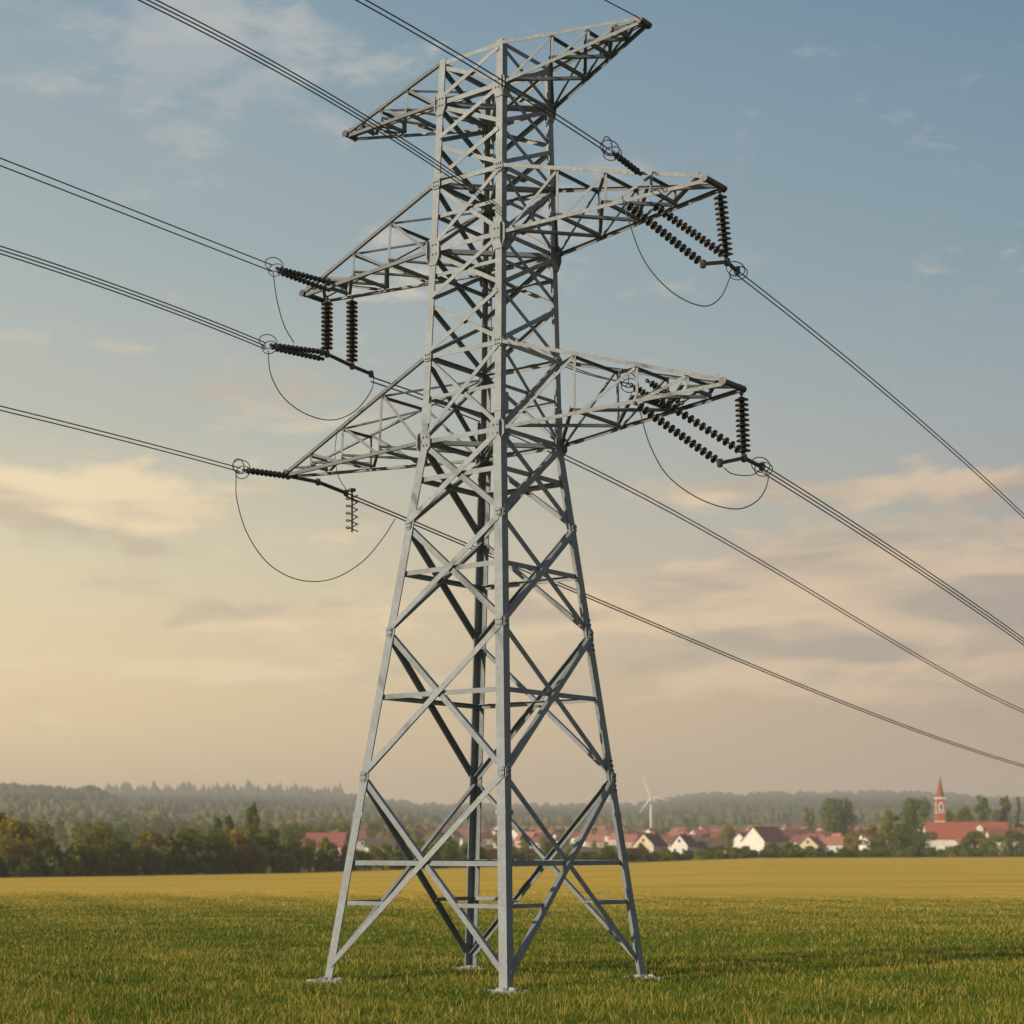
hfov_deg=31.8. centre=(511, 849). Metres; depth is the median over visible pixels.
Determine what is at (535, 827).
house
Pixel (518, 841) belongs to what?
house
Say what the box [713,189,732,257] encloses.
insulator string
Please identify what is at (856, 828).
house
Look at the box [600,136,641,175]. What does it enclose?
insulator string
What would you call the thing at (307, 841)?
broadleaf tree
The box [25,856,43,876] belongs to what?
bush
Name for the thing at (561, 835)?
broadleaf tree
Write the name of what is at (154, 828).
broadleaf tree
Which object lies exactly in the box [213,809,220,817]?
tall tree
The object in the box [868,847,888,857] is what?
bush
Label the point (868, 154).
sky
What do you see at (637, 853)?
broadleaf tree
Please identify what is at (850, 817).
broadleaf tree
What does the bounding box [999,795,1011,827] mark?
tall tree
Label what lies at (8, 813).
broadleaf tree
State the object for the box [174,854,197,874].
bush
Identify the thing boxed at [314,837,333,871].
bush
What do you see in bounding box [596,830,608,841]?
house
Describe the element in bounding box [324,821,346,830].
tall tree
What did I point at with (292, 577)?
jumper cable
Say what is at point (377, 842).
house
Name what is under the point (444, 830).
house
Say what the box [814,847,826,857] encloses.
bush
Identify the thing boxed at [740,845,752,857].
bush
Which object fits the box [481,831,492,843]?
house
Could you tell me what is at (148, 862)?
bush
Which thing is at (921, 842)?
broadleaf tree
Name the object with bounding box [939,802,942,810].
belfry window
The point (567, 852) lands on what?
bush
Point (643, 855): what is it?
bush
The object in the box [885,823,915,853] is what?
broadleaf tree
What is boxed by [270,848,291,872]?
bush
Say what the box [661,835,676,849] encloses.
house
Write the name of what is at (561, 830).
tall tree
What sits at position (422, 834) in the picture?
house
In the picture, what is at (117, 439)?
conductor
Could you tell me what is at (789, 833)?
house
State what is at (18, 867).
bush
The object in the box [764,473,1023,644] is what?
conductor
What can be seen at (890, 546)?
conductor
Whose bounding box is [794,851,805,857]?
bush
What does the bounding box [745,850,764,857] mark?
bush
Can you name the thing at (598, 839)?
house
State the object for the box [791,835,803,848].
house
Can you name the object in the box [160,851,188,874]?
bush
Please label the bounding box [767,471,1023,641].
conductor
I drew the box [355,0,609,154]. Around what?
conductor
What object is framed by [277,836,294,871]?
bush
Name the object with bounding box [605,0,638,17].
conductor
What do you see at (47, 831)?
broadleaf tree
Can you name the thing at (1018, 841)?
broadleaf tree
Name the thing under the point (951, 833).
church
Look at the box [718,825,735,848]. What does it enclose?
broadleaf tree
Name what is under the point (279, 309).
jumper cable
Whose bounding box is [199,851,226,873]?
bush
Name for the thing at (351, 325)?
insulator string
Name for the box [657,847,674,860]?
bush
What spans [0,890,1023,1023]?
grass
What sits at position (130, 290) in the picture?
conductor
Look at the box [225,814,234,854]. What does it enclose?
tall tree
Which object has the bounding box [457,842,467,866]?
bush
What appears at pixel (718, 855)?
bush
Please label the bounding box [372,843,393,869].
broadleaf tree
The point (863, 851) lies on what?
bush
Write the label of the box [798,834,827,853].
house
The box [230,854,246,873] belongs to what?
bush
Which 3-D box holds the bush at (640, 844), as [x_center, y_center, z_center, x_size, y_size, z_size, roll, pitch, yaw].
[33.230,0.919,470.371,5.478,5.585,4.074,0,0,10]
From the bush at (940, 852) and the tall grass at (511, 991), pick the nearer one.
the tall grass at (511, 991)
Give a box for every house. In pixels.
[302,830,348,859]
[348,829,366,850]
[364,836,395,853]
[417,830,427,838]
[433,827,448,832]
[452,830,462,841]
[456,827,467,836]
[459,837,467,845]
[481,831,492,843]
[481,837,485,847]
[512,828,518,839]
[513,832,537,847]
[529,826,546,829]
[529,836,542,847]
[552,833,571,844]
[571,831,580,843]
[586,834,604,846]
[592,825,607,829]
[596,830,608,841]
[608,829,627,836]
[608,833,616,844]
[624,833,638,847]
[631,831,668,854]
[644,827,659,833]
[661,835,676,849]
[667,830,685,835]
[669,832,698,853]
[689,833,705,836]
[693,829,710,833]
[698,825,712,828]
[710,832,733,836]
[731,831,746,848]
[740,825,789,852]
[780,828,806,841]
[781,825,795,828]
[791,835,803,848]
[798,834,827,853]
[802,833,826,839]
[807,831,831,835]
[817,823,823,829]
[820,835,843,852]
[832,832,842,835]
[849,826,862,831]
[857,833,878,848]
[860,837,880,849]
[984,827,1023,853]
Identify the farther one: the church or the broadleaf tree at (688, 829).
the broadleaf tree at (688, 829)
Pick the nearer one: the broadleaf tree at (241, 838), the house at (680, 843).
the broadleaf tree at (241, 838)
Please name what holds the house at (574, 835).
on the ground at (825, 877)
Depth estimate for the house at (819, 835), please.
792.08 m
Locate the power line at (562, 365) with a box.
[507,342,628,383]
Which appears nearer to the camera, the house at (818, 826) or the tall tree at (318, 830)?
the tall tree at (318, 830)
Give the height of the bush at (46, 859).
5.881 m
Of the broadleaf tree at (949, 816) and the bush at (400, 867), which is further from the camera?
the broadleaf tree at (949, 816)
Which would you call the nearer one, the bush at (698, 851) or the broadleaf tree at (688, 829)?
the bush at (698, 851)
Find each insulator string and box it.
[232,458,287,478]
[259,334,321,353]
[265,257,327,283]
[270,346,324,360]
[276,270,330,291]
[321,297,332,349]
[346,296,357,361]
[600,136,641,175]
[618,369,669,411]
[624,200,700,263]
[633,401,717,462]
[645,379,683,405]
[649,392,742,453]
[650,201,725,257]
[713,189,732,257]
[735,391,750,453]
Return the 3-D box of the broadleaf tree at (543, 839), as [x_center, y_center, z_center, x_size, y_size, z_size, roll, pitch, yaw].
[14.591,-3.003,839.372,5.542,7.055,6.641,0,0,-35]
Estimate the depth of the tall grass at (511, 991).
38.46 m
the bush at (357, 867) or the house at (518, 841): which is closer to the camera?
the bush at (357, 867)
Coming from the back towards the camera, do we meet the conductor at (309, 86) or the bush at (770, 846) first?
the bush at (770, 846)
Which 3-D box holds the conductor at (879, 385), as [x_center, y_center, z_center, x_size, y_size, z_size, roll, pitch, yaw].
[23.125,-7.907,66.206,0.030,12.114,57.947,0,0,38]
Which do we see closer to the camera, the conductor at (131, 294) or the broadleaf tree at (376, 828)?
the conductor at (131, 294)
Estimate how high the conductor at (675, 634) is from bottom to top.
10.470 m
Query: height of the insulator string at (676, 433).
1.791 m
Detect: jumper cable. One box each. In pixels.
[235,475,394,581]
[268,350,373,420]
[273,272,293,342]
[335,434,345,488]
[622,196,730,306]
[640,412,768,509]
[724,468,760,475]
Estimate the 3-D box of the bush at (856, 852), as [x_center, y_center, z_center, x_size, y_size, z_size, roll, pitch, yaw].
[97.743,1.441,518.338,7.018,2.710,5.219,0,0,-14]
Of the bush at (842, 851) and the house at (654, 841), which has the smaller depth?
the bush at (842, 851)
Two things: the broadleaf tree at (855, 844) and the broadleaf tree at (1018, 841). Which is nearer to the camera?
the broadleaf tree at (855, 844)
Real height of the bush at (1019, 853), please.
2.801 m
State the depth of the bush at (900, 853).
536.86 m
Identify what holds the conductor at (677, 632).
attached to the yoke plate at (318, 482)
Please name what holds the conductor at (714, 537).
attached to the yoke plate at (351, 365)
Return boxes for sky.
[0,0,1023,827]
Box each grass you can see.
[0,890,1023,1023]
[0,939,1022,1023]
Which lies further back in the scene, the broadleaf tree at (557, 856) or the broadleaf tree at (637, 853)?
the broadleaf tree at (637, 853)
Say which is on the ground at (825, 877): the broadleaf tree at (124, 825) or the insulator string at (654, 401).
the broadleaf tree at (124, 825)
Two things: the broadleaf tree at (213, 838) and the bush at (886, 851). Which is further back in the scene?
the bush at (886, 851)
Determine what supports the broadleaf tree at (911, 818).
on the ground at (825, 877)
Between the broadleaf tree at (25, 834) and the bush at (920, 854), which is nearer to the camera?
the broadleaf tree at (25, 834)
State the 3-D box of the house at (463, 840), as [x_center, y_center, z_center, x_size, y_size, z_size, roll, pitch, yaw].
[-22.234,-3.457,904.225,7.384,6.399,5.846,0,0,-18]
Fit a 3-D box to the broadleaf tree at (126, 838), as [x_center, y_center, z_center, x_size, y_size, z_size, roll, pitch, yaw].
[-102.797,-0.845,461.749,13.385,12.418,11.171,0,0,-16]
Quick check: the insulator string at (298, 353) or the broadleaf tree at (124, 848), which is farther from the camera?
the broadleaf tree at (124, 848)
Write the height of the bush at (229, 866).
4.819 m
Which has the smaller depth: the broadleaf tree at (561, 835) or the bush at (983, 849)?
the bush at (983, 849)
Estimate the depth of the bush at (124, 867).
320.36 m
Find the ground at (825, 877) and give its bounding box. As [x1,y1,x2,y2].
[0,812,1023,1017]
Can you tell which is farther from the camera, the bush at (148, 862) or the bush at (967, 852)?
the bush at (967, 852)
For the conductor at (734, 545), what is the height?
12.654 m
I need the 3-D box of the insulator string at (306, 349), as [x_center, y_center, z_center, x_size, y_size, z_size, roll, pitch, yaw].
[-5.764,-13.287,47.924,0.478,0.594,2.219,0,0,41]
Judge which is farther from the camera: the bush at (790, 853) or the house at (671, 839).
the house at (671, 839)
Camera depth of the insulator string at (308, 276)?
48.01 m
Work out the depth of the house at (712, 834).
864.52 m
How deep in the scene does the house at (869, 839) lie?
785.06 m
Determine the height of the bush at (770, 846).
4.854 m
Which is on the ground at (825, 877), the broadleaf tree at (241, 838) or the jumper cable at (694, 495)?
the broadleaf tree at (241, 838)
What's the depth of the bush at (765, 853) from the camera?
483.89 m
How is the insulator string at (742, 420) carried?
hanging from the electricity pylon
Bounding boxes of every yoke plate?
[285,476,348,496]
[319,348,373,377]
[325,278,347,288]
[700,257,747,279]
[717,454,772,476]
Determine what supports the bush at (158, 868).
on the ground at (825, 877)
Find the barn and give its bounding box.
[692,836,727,854]
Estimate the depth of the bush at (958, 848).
604.91 m
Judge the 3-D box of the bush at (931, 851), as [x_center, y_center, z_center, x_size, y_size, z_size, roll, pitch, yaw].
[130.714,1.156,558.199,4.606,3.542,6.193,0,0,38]
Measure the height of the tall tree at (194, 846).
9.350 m
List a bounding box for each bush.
[0,849,13,877]
[5,856,34,877]
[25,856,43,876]
[31,847,64,876]
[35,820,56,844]
[44,848,68,876]
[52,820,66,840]
[62,846,83,876]
[75,850,90,875]
[85,851,101,875]
[94,856,114,875]
[109,856,133,875]
[122,850,141,875]
[139,855,157,875]
[145,855,171,874]
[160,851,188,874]
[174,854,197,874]
[190,857,217,874]
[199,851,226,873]
[215,852,235,873]
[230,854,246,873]
[240,856,263,873]
[255,850,267,872]
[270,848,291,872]
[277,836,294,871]
[284,852,301,872]
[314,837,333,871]
[319,842,343,870]
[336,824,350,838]
[338,843,353,870]
[340,849,367,870]
[378,848,400,869]
[394,848,413,868]
[421,848,437,868]
[430,843,446,867]
[433,836,461,867]
[439,845,461,867]
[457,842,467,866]
[480,845,491,866]
[512,845,521,859]
[534,841,554,859]
[560,848,579,859]
[577,852,588,859]
[591,827,597,834]
[591,840,596,849]
[600,846,616,859]
[630,842,644,860]
[634,846,650,861]
[647,851,662,861]
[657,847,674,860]
[672,851,685,860]
[680,850,693,859]
[692,848,702,859]
[700,847,715,859]
[712,844,728,858]
[714,851,724,859]
[722,847,745,858]
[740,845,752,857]
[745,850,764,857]
[757,849,770,857]
[762,842,783,857]
[767,847,789,857]
[779,841,800,857]
[786,849,794,857]
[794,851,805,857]
[802,848,816,857]
[803,846,818,856]
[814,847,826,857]
[823,850,843,857]
[830,847,853,857]
[844,850,862,857]
[858,848,872,856]
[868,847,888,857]
[871,849,894,856]
[891,849,907,856]
[905,846,917,856]
[916,849,927,856]
[924,847,936,856]
[933,849,947,856]
[941,846,956,856]
[947,844,963,855]
[959,848,971,856]
[960,848,983,856]
[976,846,995,856]
[988,849,998,856]
[998,850,1011,856]
[1010,850,1023,856]
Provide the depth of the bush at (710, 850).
468.47 m
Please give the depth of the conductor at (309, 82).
40.98 m
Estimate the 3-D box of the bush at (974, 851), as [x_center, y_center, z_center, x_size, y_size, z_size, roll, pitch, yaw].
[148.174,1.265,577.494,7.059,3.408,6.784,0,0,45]
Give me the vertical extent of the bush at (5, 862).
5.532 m
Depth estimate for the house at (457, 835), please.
1046.91 m
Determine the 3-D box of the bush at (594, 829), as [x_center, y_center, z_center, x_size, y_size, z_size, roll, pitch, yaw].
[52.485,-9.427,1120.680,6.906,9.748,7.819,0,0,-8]
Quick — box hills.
[0,789,1023,827]
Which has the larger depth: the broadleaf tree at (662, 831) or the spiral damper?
the broadleaf tree at (662, 831)
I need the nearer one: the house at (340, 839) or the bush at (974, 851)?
the house at (340, 839)
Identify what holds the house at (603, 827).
on the ground at (825, 877)
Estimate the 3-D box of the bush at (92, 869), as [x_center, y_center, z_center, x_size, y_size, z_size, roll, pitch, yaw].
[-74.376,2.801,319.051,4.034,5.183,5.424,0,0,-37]
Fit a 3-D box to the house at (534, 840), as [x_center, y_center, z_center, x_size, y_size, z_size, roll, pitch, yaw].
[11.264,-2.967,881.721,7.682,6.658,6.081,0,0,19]
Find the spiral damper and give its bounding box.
[346,488,357,531]
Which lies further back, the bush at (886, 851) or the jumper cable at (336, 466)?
the bush at (886, 851)
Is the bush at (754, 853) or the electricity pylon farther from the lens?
the bush at (754, 853)
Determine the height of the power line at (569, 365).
1.454 m
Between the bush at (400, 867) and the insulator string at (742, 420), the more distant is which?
the bush at (400, 867)
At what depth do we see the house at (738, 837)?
783.56 m
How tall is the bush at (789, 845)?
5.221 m
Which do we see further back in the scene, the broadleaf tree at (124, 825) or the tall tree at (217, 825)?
the broadleaf tree at (124, 825)
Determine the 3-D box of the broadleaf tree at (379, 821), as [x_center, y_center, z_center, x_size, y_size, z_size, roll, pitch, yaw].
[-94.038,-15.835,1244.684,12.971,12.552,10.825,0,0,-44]
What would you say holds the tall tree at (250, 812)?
on the ground at (825, 877)
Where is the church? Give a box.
[921,779,1008,852]
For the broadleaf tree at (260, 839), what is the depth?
347.73 m
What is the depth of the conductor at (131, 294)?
43.57 m
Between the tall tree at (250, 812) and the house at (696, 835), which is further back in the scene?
the house at (696, 835)
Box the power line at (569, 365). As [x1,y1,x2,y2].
[507,337,629,383]
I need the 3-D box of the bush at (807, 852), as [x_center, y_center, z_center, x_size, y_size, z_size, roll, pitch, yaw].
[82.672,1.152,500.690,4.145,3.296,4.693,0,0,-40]
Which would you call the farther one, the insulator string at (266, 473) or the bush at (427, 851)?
the bush at (427, 851)
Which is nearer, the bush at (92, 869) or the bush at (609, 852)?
the bush at (92, 869)
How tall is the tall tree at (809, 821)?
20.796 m
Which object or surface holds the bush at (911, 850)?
on the ground at (825, 877)
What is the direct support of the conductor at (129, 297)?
attached to the insulator string at (306, 349)
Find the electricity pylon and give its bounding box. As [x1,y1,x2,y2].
[283,14,746,994]
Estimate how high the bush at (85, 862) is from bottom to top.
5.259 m
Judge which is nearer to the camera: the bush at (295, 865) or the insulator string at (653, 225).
the insulator string at (653, 225)
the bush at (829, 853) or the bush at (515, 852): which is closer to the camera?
the bush at (515, 852)
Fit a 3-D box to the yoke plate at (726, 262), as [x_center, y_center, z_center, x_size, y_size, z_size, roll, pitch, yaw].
[4.953,-13.896,42.745,0.468,0.594,1.838,0,0,45]
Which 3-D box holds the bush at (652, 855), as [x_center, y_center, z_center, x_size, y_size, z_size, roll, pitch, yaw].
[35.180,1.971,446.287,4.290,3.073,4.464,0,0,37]
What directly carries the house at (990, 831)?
on the ground at (825, 877)
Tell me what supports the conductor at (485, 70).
attached to the insulator string at (624, 161)
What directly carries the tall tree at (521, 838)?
on the ground at (825, 877)
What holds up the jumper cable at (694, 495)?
hanging from the insulator string at (676, 433)
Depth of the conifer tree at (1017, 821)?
869.50 m
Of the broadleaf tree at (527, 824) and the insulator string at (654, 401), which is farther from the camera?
the broadleaf tree at (527, 824)
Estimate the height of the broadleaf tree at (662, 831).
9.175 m
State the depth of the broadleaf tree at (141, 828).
756.58 m
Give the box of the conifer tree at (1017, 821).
[1014,796,1022,827]
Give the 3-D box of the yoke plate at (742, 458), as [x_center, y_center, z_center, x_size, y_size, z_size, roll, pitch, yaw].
[5.421,-9.154,42.508,0.470,0.596,2.229,0,0,43]
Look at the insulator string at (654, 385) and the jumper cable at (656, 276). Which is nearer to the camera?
the jumper cable at (656, 276)
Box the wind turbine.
[640,779,669,827]
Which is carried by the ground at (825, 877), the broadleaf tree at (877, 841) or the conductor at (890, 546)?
the broadleaf tree at (877, 841)
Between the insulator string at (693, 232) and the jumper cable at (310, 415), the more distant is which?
the jumper cable at (310, 415)
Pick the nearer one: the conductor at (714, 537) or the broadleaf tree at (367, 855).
the conductor at (714, 537)
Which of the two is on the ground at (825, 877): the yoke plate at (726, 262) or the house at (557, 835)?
the house at (557, 835)
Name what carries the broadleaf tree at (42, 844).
on the ground at (825, 877)
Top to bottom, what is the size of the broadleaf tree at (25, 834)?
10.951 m
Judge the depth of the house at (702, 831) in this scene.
1051.88 m
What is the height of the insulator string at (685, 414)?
1.850 m
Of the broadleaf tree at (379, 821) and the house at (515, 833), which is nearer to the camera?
the house at (515, 833)
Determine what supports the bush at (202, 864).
on the ground at (825, 877)
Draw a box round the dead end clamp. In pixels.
[469,186,485,198]
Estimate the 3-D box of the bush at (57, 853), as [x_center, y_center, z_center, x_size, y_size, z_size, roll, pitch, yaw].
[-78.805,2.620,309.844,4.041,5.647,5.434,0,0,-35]
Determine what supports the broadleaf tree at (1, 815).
on the ground at (825, 877)
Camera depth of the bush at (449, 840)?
394.19 m
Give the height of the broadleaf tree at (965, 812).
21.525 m
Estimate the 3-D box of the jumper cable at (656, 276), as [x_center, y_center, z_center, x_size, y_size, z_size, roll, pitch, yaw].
[3.868,-14.094,42.286,2.583,2.694,0.027,0,0,7]
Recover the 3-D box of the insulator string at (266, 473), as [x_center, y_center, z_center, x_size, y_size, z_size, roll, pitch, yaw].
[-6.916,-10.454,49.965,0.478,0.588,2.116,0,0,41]
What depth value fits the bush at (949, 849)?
561.73 m
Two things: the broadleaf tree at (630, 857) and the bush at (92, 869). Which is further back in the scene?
the broadleaf tree at (630, 857)
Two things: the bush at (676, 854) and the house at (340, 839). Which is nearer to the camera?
the bush at (676, 854)
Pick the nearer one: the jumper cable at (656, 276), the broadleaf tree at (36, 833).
the jumper cable at (656, 276)
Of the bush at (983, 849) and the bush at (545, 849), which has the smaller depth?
the bush at (545, 849)
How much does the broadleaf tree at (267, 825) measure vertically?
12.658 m
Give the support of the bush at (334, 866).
on the ground at (825, 877)
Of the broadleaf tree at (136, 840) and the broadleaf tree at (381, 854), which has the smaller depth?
the broadleaf tree at (381, 854)
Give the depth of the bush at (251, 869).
345.15 m
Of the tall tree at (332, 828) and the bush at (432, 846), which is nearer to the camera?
the bush at (432, 846)
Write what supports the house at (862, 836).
on the ground at (825, 877)
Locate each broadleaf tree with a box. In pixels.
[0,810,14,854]
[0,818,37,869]
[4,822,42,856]
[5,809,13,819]
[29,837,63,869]
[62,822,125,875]
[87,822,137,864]
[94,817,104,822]
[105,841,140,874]
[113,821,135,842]
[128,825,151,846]
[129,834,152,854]
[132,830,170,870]
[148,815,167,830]
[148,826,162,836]
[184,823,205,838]
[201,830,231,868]
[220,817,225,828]
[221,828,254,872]
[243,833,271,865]
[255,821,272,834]
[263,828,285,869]
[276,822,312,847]
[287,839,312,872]
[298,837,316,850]
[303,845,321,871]
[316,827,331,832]
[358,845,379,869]
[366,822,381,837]
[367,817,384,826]
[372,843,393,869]
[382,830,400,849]
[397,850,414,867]
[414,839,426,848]
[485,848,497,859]
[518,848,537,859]
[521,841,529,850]
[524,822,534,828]
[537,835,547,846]
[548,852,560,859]
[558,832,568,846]
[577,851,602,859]
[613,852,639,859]
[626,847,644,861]
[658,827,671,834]
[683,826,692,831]
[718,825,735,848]
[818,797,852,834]
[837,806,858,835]
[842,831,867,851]
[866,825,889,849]
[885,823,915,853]
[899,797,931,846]
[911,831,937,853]
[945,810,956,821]
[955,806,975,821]
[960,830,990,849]
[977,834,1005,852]
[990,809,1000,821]
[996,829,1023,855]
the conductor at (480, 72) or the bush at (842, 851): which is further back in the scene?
the bush at (842, 851)
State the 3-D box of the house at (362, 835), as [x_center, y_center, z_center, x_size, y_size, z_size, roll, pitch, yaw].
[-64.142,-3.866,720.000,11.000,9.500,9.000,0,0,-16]
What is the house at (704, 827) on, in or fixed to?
on the ground at (825, 877)
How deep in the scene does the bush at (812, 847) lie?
507.44 m
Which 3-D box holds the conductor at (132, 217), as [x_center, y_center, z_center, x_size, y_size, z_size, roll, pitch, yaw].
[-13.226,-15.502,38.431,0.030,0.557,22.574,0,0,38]
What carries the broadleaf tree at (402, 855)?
on the ground at (825, 877)
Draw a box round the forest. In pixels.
[0,779,1023,851]
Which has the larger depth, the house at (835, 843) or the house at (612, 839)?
the house at (612, 839)
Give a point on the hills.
(799, 819)
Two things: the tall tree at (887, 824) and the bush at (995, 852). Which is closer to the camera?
the bush at (995, 852)
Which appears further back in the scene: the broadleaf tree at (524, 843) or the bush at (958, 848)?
the broadleaf tree at (524, 843)
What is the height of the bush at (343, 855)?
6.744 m
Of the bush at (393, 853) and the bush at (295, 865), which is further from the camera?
the bush at (393, 853)
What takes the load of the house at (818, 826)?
on the ground at (825, 877)
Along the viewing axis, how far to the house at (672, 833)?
960.81 m
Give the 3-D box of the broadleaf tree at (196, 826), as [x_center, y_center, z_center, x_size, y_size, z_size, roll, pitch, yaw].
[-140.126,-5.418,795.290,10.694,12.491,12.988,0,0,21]
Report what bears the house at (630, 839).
on the ground at (825, 877)
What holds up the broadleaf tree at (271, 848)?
on the ground at (825, 877)
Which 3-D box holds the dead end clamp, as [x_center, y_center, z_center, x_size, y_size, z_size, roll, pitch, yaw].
[-0.880,-16.795,45.914,0.174,0.200,0.592,0,0,42]
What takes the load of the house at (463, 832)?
on the ground at (825, 877)
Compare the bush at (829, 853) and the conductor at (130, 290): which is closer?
the conductor at (130, 290)
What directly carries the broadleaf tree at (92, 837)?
on the ground at (825, 877)
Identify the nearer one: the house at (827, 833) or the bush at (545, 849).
the bush at (545, 849)
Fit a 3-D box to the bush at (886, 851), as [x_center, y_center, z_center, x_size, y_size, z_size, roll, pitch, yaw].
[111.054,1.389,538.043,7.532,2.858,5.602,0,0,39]
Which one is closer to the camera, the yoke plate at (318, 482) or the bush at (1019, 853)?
the yoke plate at (318, 482)
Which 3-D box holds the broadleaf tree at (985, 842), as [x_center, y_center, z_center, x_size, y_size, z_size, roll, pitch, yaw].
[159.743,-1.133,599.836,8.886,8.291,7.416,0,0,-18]
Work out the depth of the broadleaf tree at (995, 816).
868.55 m
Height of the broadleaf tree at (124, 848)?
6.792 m
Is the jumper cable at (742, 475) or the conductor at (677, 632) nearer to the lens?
the jumper cable at (742, 475)
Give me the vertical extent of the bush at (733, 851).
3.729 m
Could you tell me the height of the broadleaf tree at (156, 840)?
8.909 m
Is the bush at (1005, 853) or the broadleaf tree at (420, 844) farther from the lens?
the bush at (1005, 853)
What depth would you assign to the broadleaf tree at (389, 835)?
731.28 m
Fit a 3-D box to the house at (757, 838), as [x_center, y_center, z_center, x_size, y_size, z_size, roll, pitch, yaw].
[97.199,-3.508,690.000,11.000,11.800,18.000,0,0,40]
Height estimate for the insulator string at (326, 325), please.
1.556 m
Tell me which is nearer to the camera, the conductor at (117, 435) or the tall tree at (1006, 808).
the conductor at (117, 435)
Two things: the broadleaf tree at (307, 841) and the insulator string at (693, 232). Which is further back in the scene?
the broadleaf tree at (307, 841)
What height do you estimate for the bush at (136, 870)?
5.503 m
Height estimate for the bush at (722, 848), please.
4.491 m
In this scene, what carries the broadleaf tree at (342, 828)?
on the ground at (825, 877)
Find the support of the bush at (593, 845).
on the ground at (825, 877)
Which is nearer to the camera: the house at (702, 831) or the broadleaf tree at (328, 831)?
the broadleaf tree at (328, 831)
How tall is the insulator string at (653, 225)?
1.932 m
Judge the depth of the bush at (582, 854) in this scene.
431.07 m
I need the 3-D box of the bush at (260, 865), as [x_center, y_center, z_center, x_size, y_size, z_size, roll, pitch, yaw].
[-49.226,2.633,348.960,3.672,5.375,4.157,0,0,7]
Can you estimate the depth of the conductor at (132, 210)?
43.58 m
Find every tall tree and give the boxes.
[20,814,29,820]
[161,827,193,874]
[178,828,206,859]
[211,815,223,846]
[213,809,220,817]
[223,824,246,830]
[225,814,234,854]
[244,802,260,843]
[301,824,325,839]
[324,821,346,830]
[518,835,530,847]
[553,828,563,832]
[803,807,815,831]
[879,810,898,854]
[973,795,991,821]
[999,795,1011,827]
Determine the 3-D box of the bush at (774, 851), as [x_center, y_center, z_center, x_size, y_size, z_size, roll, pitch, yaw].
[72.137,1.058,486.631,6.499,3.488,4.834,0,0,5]
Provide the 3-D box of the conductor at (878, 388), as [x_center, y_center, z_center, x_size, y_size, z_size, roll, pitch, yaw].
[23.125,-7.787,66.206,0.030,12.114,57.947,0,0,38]
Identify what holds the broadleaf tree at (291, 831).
on the ground at (825, 877)
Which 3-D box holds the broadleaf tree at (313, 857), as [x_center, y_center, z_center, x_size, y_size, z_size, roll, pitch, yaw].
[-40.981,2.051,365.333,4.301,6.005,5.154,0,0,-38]
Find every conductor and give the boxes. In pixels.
[0,157,271,264]
[0,165,271,271]
[0,245,265,342]
[0,249,265,346]
[0,253,265,349]
[0,405,239,467]
[0,410,239,471]
[138,0,469,190]
[147,0,469,187]
[155,0,471,184]
[346,496,1023,766]
[349,493,1023,764]
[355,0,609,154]
[365,0,609,149]
[370,381,1023,712]
[372,377,1023,709]
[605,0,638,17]
[737,275,1023,517]
[740,272,1023,514]
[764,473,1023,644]
[765,466,1023,638]
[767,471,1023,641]
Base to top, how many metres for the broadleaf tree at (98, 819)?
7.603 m
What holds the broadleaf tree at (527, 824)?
on the ground at (825, 877)
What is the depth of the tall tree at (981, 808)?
848.29 m
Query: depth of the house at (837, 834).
854.55 m
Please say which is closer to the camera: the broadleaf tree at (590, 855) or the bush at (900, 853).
the broadleaf tree at (590, 855)
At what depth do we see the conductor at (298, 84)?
40.71 m
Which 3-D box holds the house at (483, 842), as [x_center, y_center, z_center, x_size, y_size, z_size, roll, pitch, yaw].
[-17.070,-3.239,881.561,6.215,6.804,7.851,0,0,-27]
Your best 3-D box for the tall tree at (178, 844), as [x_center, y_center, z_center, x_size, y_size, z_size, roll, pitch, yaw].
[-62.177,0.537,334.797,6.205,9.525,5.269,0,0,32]
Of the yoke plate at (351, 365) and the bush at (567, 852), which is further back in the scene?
the bush at (567, 852)
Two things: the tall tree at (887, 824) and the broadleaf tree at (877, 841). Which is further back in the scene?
the tall tree at (887, 824)
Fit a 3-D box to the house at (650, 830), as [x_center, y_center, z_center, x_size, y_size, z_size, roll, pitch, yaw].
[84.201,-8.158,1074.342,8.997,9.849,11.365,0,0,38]
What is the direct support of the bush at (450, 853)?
on the ground at (825, 877)
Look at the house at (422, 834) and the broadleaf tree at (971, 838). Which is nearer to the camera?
the broadleaf tree at (971, 838)
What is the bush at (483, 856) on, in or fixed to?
on the ground at (825, 877)
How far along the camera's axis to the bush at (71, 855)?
311.62 m
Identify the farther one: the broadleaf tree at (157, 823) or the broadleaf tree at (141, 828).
the broadleaf tree at (157, 823)
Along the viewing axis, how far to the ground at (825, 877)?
211.43 m
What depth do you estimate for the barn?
667.37 m
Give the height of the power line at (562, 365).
1.334 m
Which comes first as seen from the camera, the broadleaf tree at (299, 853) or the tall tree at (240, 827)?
the broadleaf tree at (299, 853)
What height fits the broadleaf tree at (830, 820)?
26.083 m
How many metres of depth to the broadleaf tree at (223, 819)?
1015.89 m
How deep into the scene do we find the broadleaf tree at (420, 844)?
390.41 m
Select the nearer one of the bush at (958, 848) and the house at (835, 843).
the bush at (958, 848)
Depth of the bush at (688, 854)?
459.43 m
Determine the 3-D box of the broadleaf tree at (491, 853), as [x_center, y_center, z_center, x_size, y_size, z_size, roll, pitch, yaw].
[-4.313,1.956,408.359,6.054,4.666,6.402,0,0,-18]
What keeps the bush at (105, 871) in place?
on the ground at (825, 877)
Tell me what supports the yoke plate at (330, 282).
hanging from the electricity pylon
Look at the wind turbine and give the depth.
1248.16 m
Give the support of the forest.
on the hills
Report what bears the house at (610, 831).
on the ground at (825, 877)

